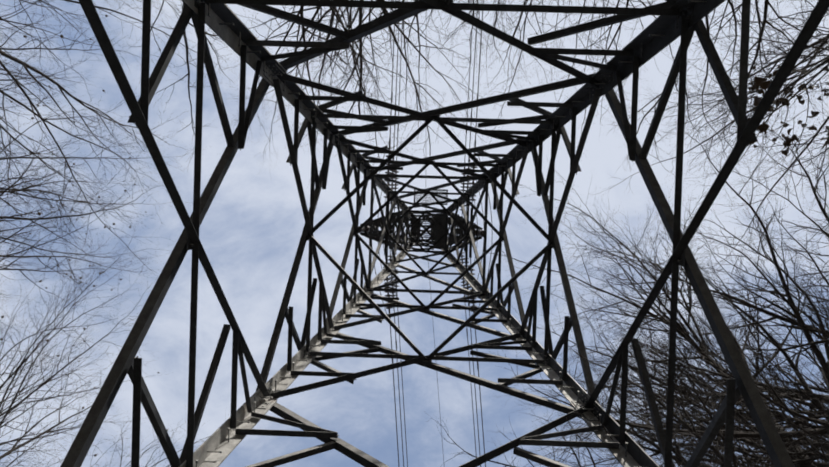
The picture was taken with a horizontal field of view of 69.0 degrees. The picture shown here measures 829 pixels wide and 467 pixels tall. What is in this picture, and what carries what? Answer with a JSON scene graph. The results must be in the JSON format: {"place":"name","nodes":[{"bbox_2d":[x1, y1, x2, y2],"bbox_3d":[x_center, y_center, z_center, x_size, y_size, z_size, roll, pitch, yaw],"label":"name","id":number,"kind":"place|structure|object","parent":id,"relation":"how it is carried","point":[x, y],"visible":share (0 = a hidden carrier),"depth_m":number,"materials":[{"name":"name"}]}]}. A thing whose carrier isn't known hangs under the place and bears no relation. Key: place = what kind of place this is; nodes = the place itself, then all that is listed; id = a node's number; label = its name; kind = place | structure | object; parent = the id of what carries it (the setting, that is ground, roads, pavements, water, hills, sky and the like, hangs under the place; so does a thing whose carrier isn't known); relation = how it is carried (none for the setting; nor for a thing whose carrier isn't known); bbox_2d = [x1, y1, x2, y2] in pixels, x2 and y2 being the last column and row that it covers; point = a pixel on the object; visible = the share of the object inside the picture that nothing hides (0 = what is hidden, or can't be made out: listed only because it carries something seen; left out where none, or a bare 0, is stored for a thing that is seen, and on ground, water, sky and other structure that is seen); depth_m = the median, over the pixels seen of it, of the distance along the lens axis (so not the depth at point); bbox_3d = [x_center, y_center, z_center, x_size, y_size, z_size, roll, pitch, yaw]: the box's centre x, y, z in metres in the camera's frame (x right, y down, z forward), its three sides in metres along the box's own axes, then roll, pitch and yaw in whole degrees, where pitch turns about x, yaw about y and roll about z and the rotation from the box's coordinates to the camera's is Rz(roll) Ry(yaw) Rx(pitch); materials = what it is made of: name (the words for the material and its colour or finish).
{"place":"outdoors","nodes":[
{"label":"outdoors","id":0,"kind":"place"},
{"bbox_2d":[0,0,828,466],"label":"sky","id":1,"kind":"structure","parent":0,"point":[250,233],"materials":[{"name":"blue"}]},
{"label":"ground","id":2,"kind":"structure","parent":0,"visible":0},
{"bbox_2d":[0,0,203,340],"bbox_3d":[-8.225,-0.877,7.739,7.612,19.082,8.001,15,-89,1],"label":"tree","id":3,"kind":"object","parent":2,"relation":"on","point":[14,191],"visible":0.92,"depth_m":12.14,"materials":[{"name":"brown plant"}]},
{"bbox_2d":[0,222,225,466],"bbox_3d":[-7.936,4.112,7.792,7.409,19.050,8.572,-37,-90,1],"label":"tree","id":4,"kind":"object","parent":2,"relation":"on","point":[14,407],"visible":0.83,"depth_m":12.60,"materials":[{"name":"brown plant"}]},
{"bbox_2d":[0,0,235,285],"bbox_3d":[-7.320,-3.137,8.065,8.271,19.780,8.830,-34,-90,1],"label":"tree","id":5,"kind":"object","parent":2,"relation":"on","point":[37,114],"visible":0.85,"depth_m":12.39,"materials":[{"name":"brown plant"}]},
{"bbox_2d":[5,0,543,184],"bbox_3d":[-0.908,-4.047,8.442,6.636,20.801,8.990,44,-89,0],"label":"tree","id":6,"kind":"object","parent":2,"relation":"on","point":[350,20],"visible":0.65,"depth_m":12.12,"materials":[{"name":"brown plant"}]},
{"bbox_2d":[60,0,828,466],"bbox_3d":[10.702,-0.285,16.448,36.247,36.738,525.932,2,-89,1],"label":"transmission tower","id":7,"kind":"structure","parent":2,"relation":"on","point":[666,28],"depth_m":8.16,"materials":[{"name":"metal"}]},
{"bbox_2d":[298,0,828,179],"bbox_3d":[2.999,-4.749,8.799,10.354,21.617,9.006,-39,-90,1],"label":"tree","id":8,"kind":"object","parent":2,"relation":"on","point":[761,29],"visible":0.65,"depth_m":9.59,"materials":[{"name":"brown plant"}]},
{"bbox_2d":[426,101,828,466],"bbox_3d":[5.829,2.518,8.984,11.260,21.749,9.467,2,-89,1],"label":"tree","id":9,"kind":"object","parent":2,"relation":"on","point":[677,457],"visible":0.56,"depth_m":11.43,"materials":[{"name":"brown plant"}]},
{"bbox_2d":[489,188,828,466],"bbox_3d":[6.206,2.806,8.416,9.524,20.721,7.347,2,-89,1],"label":"tree","id":10,"kind":"object","parent":2,"relation":"on","point":[822,427],"visible":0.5,"depth_m":10.34,"materials":[{"name":"brown plant"}]},
{"bbox_2d":[561,153,828,466],"bbox_3d":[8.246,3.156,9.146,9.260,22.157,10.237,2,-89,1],"label":"tree","id":11,"kind":"object","parent":2,"relation":"on","point":[787,385],"visible":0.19,"depth_m":13.45,"materials":[{"name":"brown plant"}]},
{"bbox_2d":[590,0,828,274],"bbox_3d":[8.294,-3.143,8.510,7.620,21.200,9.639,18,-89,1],"label":"tree","id":12,"kind":"object","parent":2,"relation":"on","point":[762,84],"visible":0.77,"depth_m":12.27,"materials":[{"name":"brown plant"}]}
]}

